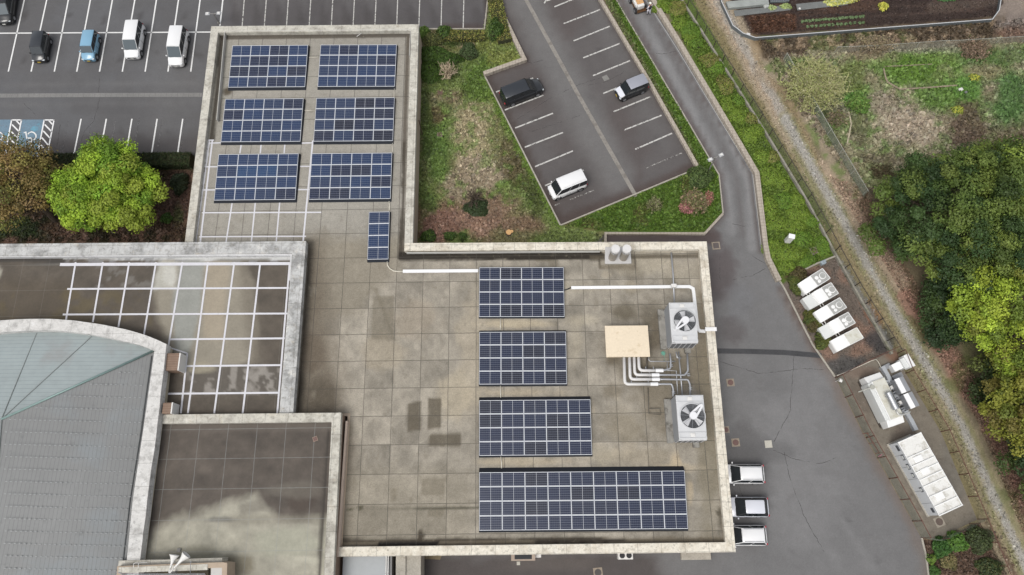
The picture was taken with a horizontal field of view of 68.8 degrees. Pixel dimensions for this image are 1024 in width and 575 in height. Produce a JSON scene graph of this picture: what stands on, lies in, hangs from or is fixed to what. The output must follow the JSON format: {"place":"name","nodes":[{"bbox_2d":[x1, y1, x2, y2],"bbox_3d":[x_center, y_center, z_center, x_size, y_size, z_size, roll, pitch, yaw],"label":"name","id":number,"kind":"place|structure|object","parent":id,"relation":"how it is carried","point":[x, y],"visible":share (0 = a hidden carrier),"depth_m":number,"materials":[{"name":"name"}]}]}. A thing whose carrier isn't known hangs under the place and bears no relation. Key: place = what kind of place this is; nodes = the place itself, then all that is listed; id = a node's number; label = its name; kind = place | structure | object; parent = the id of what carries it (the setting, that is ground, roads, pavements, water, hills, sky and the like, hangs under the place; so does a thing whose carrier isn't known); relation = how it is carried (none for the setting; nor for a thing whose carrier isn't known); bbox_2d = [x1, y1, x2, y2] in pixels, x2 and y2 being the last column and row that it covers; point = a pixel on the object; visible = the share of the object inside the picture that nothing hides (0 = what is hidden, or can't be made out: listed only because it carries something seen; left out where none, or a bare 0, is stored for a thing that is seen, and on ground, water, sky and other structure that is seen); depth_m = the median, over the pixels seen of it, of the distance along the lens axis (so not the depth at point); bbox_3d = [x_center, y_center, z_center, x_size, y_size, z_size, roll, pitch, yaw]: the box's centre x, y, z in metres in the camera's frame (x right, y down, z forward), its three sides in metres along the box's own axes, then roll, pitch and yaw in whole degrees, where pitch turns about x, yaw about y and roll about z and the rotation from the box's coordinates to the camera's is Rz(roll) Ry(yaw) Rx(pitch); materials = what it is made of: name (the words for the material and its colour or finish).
{"place":"outdoors","nodes":[
{"label":"outdoors","id":0,"kind":"place"},
{"bbox_2d":[0,0,1023,574],"bbox_3d":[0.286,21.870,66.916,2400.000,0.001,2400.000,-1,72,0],"label":"ground","id":1,"kind":"structure","parent":0,"point":[968,350],"depth_m":77.52,"materials":[{"name":"plant"}]},
{"bbox_2d":[0,131,63,233],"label":"tree","id":2,"kind":"object","parent":1,"relation":"on","point":[30,188],"visible":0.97,"depth_m":71.96,"materials":[{"name":"brown plant"}]},
{"bbox_2d":[0,170,190,242],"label":"strip ivy","id":3,"kind":"object","parent":1,"relation":"on","point":[67,233],"visible":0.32,"depth_m":76.13,"materials":[{"name":"green plant"}]},
{"bbox_2d":[45,132,172,233],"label":"tree","id":4,"kind":"object","parent":1,"relation":"on","point":[96,175],"visible":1,"depth_m":71.52,"materials":[{"name":"green plant"}]},
{"bbox_2d":[40,151,193,170],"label":"hedge","id":5,"kind":"object","parent":1,"relation":"on","point":[171,160],"visible":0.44,"depth_m":77.60,"materials":[{"name":"green plant"}]},
{"bbox_2d":[169,172,188,196],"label":"clipped bush","id":6,"kind":"object","parent":1,"relation":"on","point":[179,182],"visible":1,"depth_m":76.88,"materials":[{"name":"green plant"}]},
{"bbox_2d":[0,0,486,155],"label":"parking lot","id":7,"kind":"structure","parent":1,"relation":"on","point":[67,114],"depth_m":82.52,"materials":[{"name":"asphalt"}]},
{"bbox_2d":[0,0,17,24],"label":"parked car","id":8,"kind":"object","parent":7,"relation":"on","point":[8,9],"visible":1,"depth_m":83.14,"materials":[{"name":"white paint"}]},
{"bbox_2d":[0,120,42,155],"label":"blue parking bay","id":9,"kind":"object","parent":7,"relation":"on","point":[29,126],"visible":0.58,"depth_m":79.79,"materials":[{"name":"paint"}]},
{"bbox_2d":[29,31,52,62],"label":"parked car","id":10,"kind":"object","parent":7,"relation":"on","point":[41,44],"visible":1,"depth_m":81.57,"materials":[{"name":"black paint"}]},
{"bbox_2d":[79,30,101,61],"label":"parked car","id":11,"kind":"object","parent":7,"relation":"on","point":[90,42],"visible":1,"depth_m":81.60,"materials":[{"name":"blue paint"}]},
{"bbox_2d":[0,93,201,97],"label":"lot gutter","id":12,"kind":"object","parent":7,"relation":"on","point":[20,95],"visible":1,"depth_m":81.06,"materials":[{"name":"concrete"}]},
{"bbox_2d":[0,0,222,71],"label":"parking bay lines","id":13,"kind":"object","parent":7,"relation":"on","point":[106,32],"visible":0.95,"depth_m":83.58,"materials":[{"name":"paint"}]},
{"bbox_2d":[122,20,146,58],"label":"parked car","id":14,"kind":"object","parent":7,"relation":"on","point":[134,36],"visible":1,"depth_m":81.62,"materials":[{"name":"white paint"}]},
{"bbox_2d":[166,25,189,66],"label":"parked car","id":15,"kind":"object","parent":7,"relation":"on","point":[178,42],"visible":1,"depth_m":81.29,"materials":[{"name":"white paint"}]},
{"bbox_2d":[0,24,735,574],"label":"public hall","id":16,"kind":"structure","parent":1,"relation":"on","point":[206,380],"depth_m":67.11,"materials":[{"name":"grey concrete"}]},
{"bbox_2d":[214,154,300,202],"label":"solar array","id":17,"kind":"object","parent":16,"relation":"on","point":[257,178],"visible":1,"depth_m":74.02,"materials":[{"name":"glass"}]},
{"bbox_2d":[221,98,305,144],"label":"solar array","id":18,"kind":"object","parent":16,"relation":"on","point":[263,121],"visible":1,"depth_m":75.99,"materials":[{"name":"glass"}]},
{"bbox_2d":[228,45,309,90],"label":"solar array","id":19,"kind":"object","parent":16,"relation":"on","point":[267,67],"visible":1,"depth_m":77.98,"materials":[{"name":"glass"}]},
{"bbox_2d":[309,153,393,202],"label":"solar array","id":20,"kind":"object","parent":16,"relation":"on","point":[351,177],"visible":1,"depth_m":74.00,"materials":[{"name":"glass"}]},
{"bbox_2d":[313,97,395,144],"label":"solar array","id":21,"kind":"object","parent":16,"relation":"on","point":[354,120],"visible":1,"depth_m":75.98,"materials":[{"name":"glass"}]},
{"bbox_2d":[317,45,397,89],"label":"solar array","id":22,"kind":"object","parent":16,"relation":"on","point":[357,67],"visible":1,"depth_m":77.95,"materials":[{"name":"glass"}]},
{"bbox_2d":[367,212,390,262],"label":"solar array","id":23,"kind":"object","parent":16,"relation":"on","point":[379,225],"visible":1,"depth_m":72.04,"materials":[{"name":"glass"}]},
{"bbox_2d":[403,269,477,272],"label":"cable tray","id":24,"kind":"object","parent":16,"relation":"on","point":[439,270],"visible":1,"depth_m":71.12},
{"bbox_2d":[479,267,564,318],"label":"solar array","id":25,"kind":"object","parent":16,"relation":"on","point":[521,292],"visible":1,"depth_m":70.17,"materials":[{"name":"glass"}]},
{"bbox_2d":[479,330,566,385],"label":"solar array","id":26,"kind":"object","parent":16,"relation":"on","point":[522,357],"visible":1,"depth_m":68.22,"materials":[{"name":"glass"}]},
{"bbox_2d":[479,396,592,457],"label":"solar array","id":27,"kind":"object","parent":16,"relation":"on","point":[534,426],"visible":1,"depth_m":66.26,"materials":[{"name":"glass"}]},
{"bbox_2d":[479,466,687,532],"bbox_3d":[6.094,18.217,64.421,17.881,0.527,5.390,-1,72,0],"label":"solar array","id":28,"kind":"object","parent":16,"relation":"on","point":[577,499],"visible":1,"depth_m":64.32,"materials":[{"name":"glass"}]},
{"bbox_2d":[605,244,631,264],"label":"exhaust stacks","id":29,"kind":"object","parent":16,"relation":"on","point":[615,254],"visible":1,"depth_m":70.44,"materials":[{"name":"metal"}]},
{"bbox_2d":[605,325,649,357],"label":"pipe hatch","id":30,"kind":"object","parent":16,"relation":"on","point":[632,341],"visible":1,"depth_m":68.02,"materials":[{"name":"metal"}]},
{"bbox_2d":[571,285,705,332],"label":"pipe","id":31,"kind":"object","parent":16,"relation":"on","point":[692,288],"visible":0.92,"depth_m":70.53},
{"bbox_2d":[657,302,697,353],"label":"cooling unit","id":32,"kind":"object","parent":16,"relation":"on","point":[677,324],"visible":1,"depth_m":67.15,"materials":[{"name":"white metal"}]},
{"bbox_2d":[664,395,706,447],"bbox_3d":[15.168,11.671,65.283,2.986,2.920,4.290,-1,72,0],"label":"cooling unit","id":33,"kind":"object","parent":16,"relation":"on","point":[685,418],"visible":1,"depth_m":64.58,"materials":[{"name":"white metal"}]},
{"bbox_2d":[421,61,440,84],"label":"clipped bush","id":34,"kind":"object","parent":1,"relation":"on","point":[430,72],"visible":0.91,"depth_m":81.10,"materials":[{"name":"green plant"}]},
{"bbox_2d":[421,46,464,65],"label":"clipped bush","id":35,"kind":"object","parent":1,"relation":"on","point":[434,54],"visible":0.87,"depth_m":81.67,"materials":[{"name":"green plant"}]},
{"bbox_2d":[443,29,485,42],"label":"hedge","id":36,"kind":"object","parent":1,"relation":"on","point":[464,36],"visible":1,"depth_m":82.53,"materials":[{"name":"green plant"}]},
{"bbox_2d":[461,197,488,216],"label":"clipped bush","id":37,"kind":"object","parent":1,"relation":"on","point":[481,209],"visible":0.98,"depth_m":76.31,"materials":[{"name":"green plant"}]},
{"bbox_2d":[488,16,503,41],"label":"clipped bush","id":38,"kind":"object","parent":1,"relation":"on","point":[496,28],"visible":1,"depth_m":82.27,"materials":[{"name":"green plant"}]},
{"bbox_2d":[487,0,511,44],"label":"hedge","id":39,"kind":"object","parent":1,"relation":"on","point":[496,8],"visible":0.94,"depth_m":83.22,"materials":[{"name":"green plant"}]},
{"bbox_2d":[483,19,526,75],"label":"retaining wall","id":40,"kind":"structure","parent":1,"relation":"on","point":[522,59],"depth_m":81.68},
{"bbox_2d":[418,6,603,241],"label":"garden plants","id":41,"kind":"object","parent":1,"relation":"on","point":[453,211],"visible":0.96,"depth_m":78.14,"materials":[{"name":"green plant"}]},
{"bbox_2d":[483,74,560,224],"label":"kerb","id":42,"kind":"structure","parent":1,"relation":"on","point":[522,150],"depth_m":78.57,"materials":[{"name":"concrete"}]},
{"bbox_2d":[486,0,694,223],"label":"side parking lot","id":43,"kind":"structure","parent":1,"relation":"on","point":[589,155],"depth_m":80.11,"materials":[{"name":"asphalt"}]},
{"bbox_2d":[499,78,543,106],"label":"parked car","id":44,"kind":"object","parent":43,"relation":"on","point":[516,92],"visible":1,"depth_m":79.32,"materials":[{"name":"black paint"}]},
{"bbox_2d":[548,169,587,200],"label":"parked car","id":45,"kind":"object","parent":43,"relation":"on","point":[566,185],"visible":1,"depth_m":75.72,"materials":[{"name":"white paint"}]},
{"bbox_2d":[524,0,636,196],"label":"side lot gutter","id":46,"kind":"object","parent":43,"relation":"on","point":[593,121],"visible":1,"depth_m":80.65,"materials":[{"name":"concrete"}]},
{"bbox_2d":[496,0,671,185],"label":"side lot bay lines","id":47,"kind":"object","parent":43,"relation":"on","point":[603,93],"visible":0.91,"depth_m":80.43,"materials":[{"name":"paint"}]},
{"bbox_2d":[614,73,648,101],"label":"parked car","id":48,"kind":"object","parent":43,"relation":"on","point":[629,88],"visible":1,"depth_m":79.55,"materials":[{"name":"silver paint"}]},
{"bbox_2d":[566,0,721,230],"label":"slope grass","id":49,"kind":"structure","parent":1,"relation":"on","point":[674,211],"depth_m":76.81,"materials":[{"name":"green plant"}]},
{"bbox_2d":[598,0,698,165],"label":"retaining wall","id":50,"kind":"structure","parent":1,"relation":"on","point":[651,85],"depth_m":80.72,"materials":[{"name":"concrete"}]},
{"bbox_2d":[604,213,723,241],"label":"retaining wall","id":51,"kind":"structure","parent":1,"relation":"on","point":[668,233],"depth_m":75.45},
{"bbox_2d":[616,0,723,212],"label":"kerb","id":52,"kind":"structure","parent":1,"relation":"on","point":[682,113],"depth_m":79.85,"materials":[{"name":"concrete"}]},
{"bbox_2d":[679,187,708,216],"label":"shrub","id":53,"kind":"object","parent":1,"relation":"on","point":[695,199],"visible":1,"depth_m":75.84,"materials":[{"name":"beige plant"}]},
{"bbox_2d":[686,165,714,188],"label":"clipped bush","id":54,"kind":"object","parent":1,"relation":"on","point":[701,176],"visible":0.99,"depth_m":76.77,"materials":[{"name":"green plant"}]},
{"bbox_2d":[649,0,781,281],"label":"curb","id":55,"kind":"structure","parent":1,"relation":"on","point":[729,129],"depth_m":78.65,"materials":[{"name":"concrete"}]},
{"bbox_2d":[725,0,768,9],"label":"garden bed","id":56,"kind":"object","parent":1,"relation":"on","point":[737,4],"visible":1,"depth_m":83.94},
{"bbox_2d":[668,0,830,276],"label":"azalea ground cover","id":57,"kind":"object","parent":1,"relation":"on","point":[753,147],"visible":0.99,"depth_m":78.48,"materials":[{"name":"green plant"}]},
{"bbox_2d":[734,6,790,16],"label":"garden bed","id":58,"kind":"object","parent":1,"relation":"on","point":[743,12],"visible":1,"depth_m":83.99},
{"bbox_2d":[760,163,781,185],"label":"clipped bush","id":59,"kind":"object","parent":1,"relation":"on","point":[769,172],"visible":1,"depth_m":77.34,"materials":[{"name":"green plant"}]},
{"bbox_2d":[748,13,796,32],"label":"dry stalks","id":60,"kind":"object","parent":1,"relation":"on","point":[788,21],"visible":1,"depth_m":83.50,"materials":[{"name":"brown plant"}]},
{"bbox_2d":[761,238,785,263],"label":"clipped bush","id":61,"kind":"object","parent":1,"relation":"on","point":[776,247],"visible":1,"depth_m":74.75,"materials":[{"name":"green plant"}]},
{"bbox_2d":[680,0,892,354],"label":"retaining wall","id":62,"kind":"structure","parent":1,"relation":"on","point":[838,260],"depth_m":76.42,"materials":[{"name":"concrete"}]},
{"bbox_2d":[687,0,902,350],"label":"fence","id":63,"kind":"object","parent":62,"relation":"on","point":[799,173],"visible":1,"depth_m":76.11,"materials":[{"name":"metal"}]},
{"bbox_2d":[779,243,807,261],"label":"clipped bush","id":64,"kind":"object","parent":1,"relation":"on","point":[793,252],"visible":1,"depth_m":74.63,"materials":[{"name":"green plant"}]},
{"bbox_2d":[786,205,813,225],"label":"clipped bush","id":65,"kind":"object","parent":1,"relation":"on","point":[801,213],"visible":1,"depth_m":75.97,"materials":[{"name":"green plant"}]},
{"bbox_2d":[797,268,829,296],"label":"outdoor unit","id":66,"kind":"object","parent":1,"relation":"on","point":[812,282],"visible":1,"depth_m":72.77,"materials":[{"name":"white metal"}]},
{"bbox_2d":[777,50,855,115],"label":"shrub","id":67,"kind":"object","parent":1,"relation":"on","point":[819,84],"visible":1,"depth_m":79.54,"materials":[{"name":"green plant"}]},
{"bbox_2d":[800,282,838,310],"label":"outdoor unit","id":68,"kind":"object","parent":1,"relation":"on","point":[822,295],"visible":1,"depth_m":72.45,"materials":[{"name":"white metal"}]},
{"bbox_2d":[783,52,868,195],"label":"fence","id":69,"kind":"object","parent":1,"relation":"on","point":[847,162],"visible":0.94,"depth_m":78.11,"materials":[{"name":"metal"}]},
{"bbox_2d":[813,297,846,324],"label":"outdoor unit","id":70,"kind":"object","parent":1,"relation":"on","point":[829,310],"visible":1,"depth_m":71.85,"materials":[{"name":"white metal"}]},
{"bbox_2d":[816,312,855,339],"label":"outdoor unit","id":71,"kind":"object","parent":1,"relation":"on","point":[837,325],"visible":1,"depth_m":71.49,"materials":[{"name":"white metal"}]},
{"bbox_2d":[787,258,887,372],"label":"gravel stones","id":72,"kind":"object","parent":1,"relation":"on","point":[835,363],"visible":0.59,"depth_m":72.60,"materials":[{"name":"gravel"}]},
{"bbox_2d":[828,327,863,353],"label":"outdoor unit","id":73,"kind":"object","parent":1,"relation":"on","point":[845,340],"visible":1,"depth_m":70.97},
{"bbox_2d":[845,90,871,113],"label":"shrub","id":74,"kind":"object","parent":1,"relation":"on","point":[858,103],"visible":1,"depth_m":79.44,"materials":[{"name":"green plant"}]},
{"bbox_2d":[720,0,1000,40],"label":"plot edging","id":75,"kind":"object","parent":1,"relation":"on","point":[739,32],"visible":1,"depth_m":82.92,"materials":[{"name":"concrete"}]},
{"bbox_2d":[732,0,997,33],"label":"soil clods","id":76,"kind":"object","parent":1,"relation":"on","point":[874,8],"visible":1,"depth_m":83.91,"materials":[{"name":"brown soil"}]},
{"bbox_2d":[850,31,899,58],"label":"shrub","id":77,"kind":"object","parent":1,"relation":"on","point":[882,42],"visible":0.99,"depth_m":81.67,"materials":[{"name":"beige plant"}]},
{"bbox_2d":[759,17,1023,248],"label":"field grass","id":78,"kind":"structure","parent":1,"relation":"on","point":[1010,38],"depth_m":80.71,"materials":[{"name":"green plant"}]},
{"bbox_2d":[831,177,1023,533],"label":"leaf litter","id":79,"kind":"object","parent":1,"relation":"on","point":[913,300],"visible":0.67,"depth_m":71.86,"materials":[{"name":"brown plant"}]},
{"bbox_2d":[857,140,1023,311],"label":"tree","id":80,"kind":"object","parent":1,"relation":"on","point":[945,174],"visible":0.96,"depth_m":68.81,"materials":[{"name":"green plant"}]},
{"bbox_2d":[931,535,952,558],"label":"clipped bush","id":81,"kind":"object","parent":1,"relation":"on","point":[941,549],"visible":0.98,"depth_m":65.75,"materials":[{"name":"green plant"}]},
{"bbox_2d":[915,272,975,353],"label":"tree","id":82,"kind":"object","parent":1,"relation":"on","point":[946,332],"visible":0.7,"depth_m":70.30,"materials":[{"name":"green plant"}]},
{"bbox_2d":[897,349,1011,574],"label":"fence","id":83,"kind":"object","parent":1,"relation":"on","point":[961,456],"visible":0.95,"depth_m":67.49,"materials":[{"name":"metal"}]},
{"bbox_2d":[946,530,969,551],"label":"clipped bush","id":84,"kind":"object","parent":1,"relation":"on","point":[958,543],"visible":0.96,"depth_m":65.68,"materials":[{"name":"green plant"}]},
{"bbox_2d":[923,524,1006,574],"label":"bed litter","id":85,"kind":"object","parent":1,"relation":"on","point":[966,558],"visible":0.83,"depth_m":65.96,"materials":[{"name":"soil"}]},
{"bbox_2d":[956,35,995,61],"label":"shrub","id":86,"kind":"object","parent":1,"relation":"on","point":[970,48],"visible":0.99,"depth_m":81.63,"materials":[{"name":"brown plant"}]},
{"bbox_2d":[964,526,994,555],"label":"clipped bush","id":87,"kind":"object","parent":1,"relation":"on","point":[979,541],"visible":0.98,"depth_m":65.92,"materials":[{"name":"green plant"}]},
{"bbox_2d":[945,260,1023,378],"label":"tree","id":88,"kind":"object","parent":1,"relation":"on","point":[996,314],"visible":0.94,"depth_m":66.53,"materials":[{"name":"green plant"}]},
{"bbox_2d":[973,557,1004,574],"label":"clipped bush","id":89,"kind":"object","parent":1,"relation":"on","point":[987,566],"visible":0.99,"depth_m":65.30,"materials":[{"name":"green plant"}]},
{"bbox_2d":[964,353,1023,416],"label":"tree","id":90,"kind":"object","parent":1,"relation":"on","point":[975,389],"visible":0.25,"depth_m":68.67,"materials":[{"name":"green plant"}]},
{"bbox_2d":[968,134,1023,250],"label":"tree","id":91,"kind":"object","parent":1,"relation":"on","point":[1012,148],"visible":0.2,"depth_m":71.24,"materials":[{"name":"green plant"}]},
{"bbox_2d":[977,340,1023,459],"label":"tree","id":92,"kind":"object","parent":1,"relation":"on","point":[1005,412],"visible":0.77,"depth_m":65.04,"materials":[{"name":"green plant"}]},
{"bbox_2d":[993,431,1023,509],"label":"tree","id":93,"kind":"object","parent":1,"relation":"on","point":[1014,462],"visible":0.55,"depth_m":65.09,"materials":[{"name":"green plant"}]},
{"bbox_2d":[424,0,926,574],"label":"service road","id":94,"kind":"structure","parent":0,"point":[834,500],"depth_m":69.27,"materials":[{"name":"asphalt"}]},
{"bbox_2d":[645,0,760,249],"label":"roadside gutter","id":95,"kind":"object","parent":94,"relation":"on","point":[753,186],"visible":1,"depth_m":80.58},
{"bbox_2d":[728,462,765,485],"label":"parked car","id":96,"kind":"object","parent":94,"relation":"on","point":[752,474],"visible":0.73,"depth_m":67.08,"materials":[{"name":"white paint"}]},
{"bbox_2d":[731,495,769,518],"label":"parked car","id":97,"kind":"object","parent":94,"relation":"on","point":[750,507],"visible":0.7,"depth_m":66.25,"materials":[{"name":"white paint"}]},
{"bbox_2d":[733,523,767,546],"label":"parked car","id":98,"kind":"object","parent":94,"relation":"on","point":[750,535],"visible":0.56,"depth_m":65.41,"materials":[{"name":"white paint"}]},
{"bbox_2d":[717,348,821,357],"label":"trench drain","id":99,"kind":"object","parent":94,"relation":"on","point":[766,351],"visible":0.83,"depth_m":71.90,"materials":[{"name":"metal"}]},
{"bbox_2d":[837,350,976,538],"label":"enclosure floor","id":100,"kind":"structure","parent":0,"point":[964,514],"depth_m":69.22,"materials":[{"name":"concrete"}]},
{"bbox_2d":[858,372,910,428],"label":"generator","id":101,"kind":"object","parent":100,"relation":"on","point":[880,398],"visible":1,"depth_m":68.87,"materials":[{"name":"metal"}]},
{"bbox_2d":[881,354,915,379],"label":"intake unit","id":102,"kind":"object","parent":100,"relation":"on","point":[902,363],"visible":0.91,"depth_m":70.49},
{"bbox_2d":[887,376,909,394],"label":"control cabinet","id":103,"kind":"object","parent":100,"relation":"on","point":[900,385],"visible":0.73,"depth_m":69.53,"materials":[{"name":"white metal"}]},
{"bbox_2d":[896,391,918,409],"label":"control cabinet","id":104,"kind":"object","parent":100,"relation":"on","point":[908,400],"visible":0.81,"depth_m":69.10,"materials":[{"name":"white metal"}]},
{"bbox_2d":[886,432,962,516],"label":"power cubicle","id":105,"kind":"object","parent":100,"relation":"on","point":[926,478],"visible":1,"depth_m":66.62,"materials":[{"name":"grey metal"}]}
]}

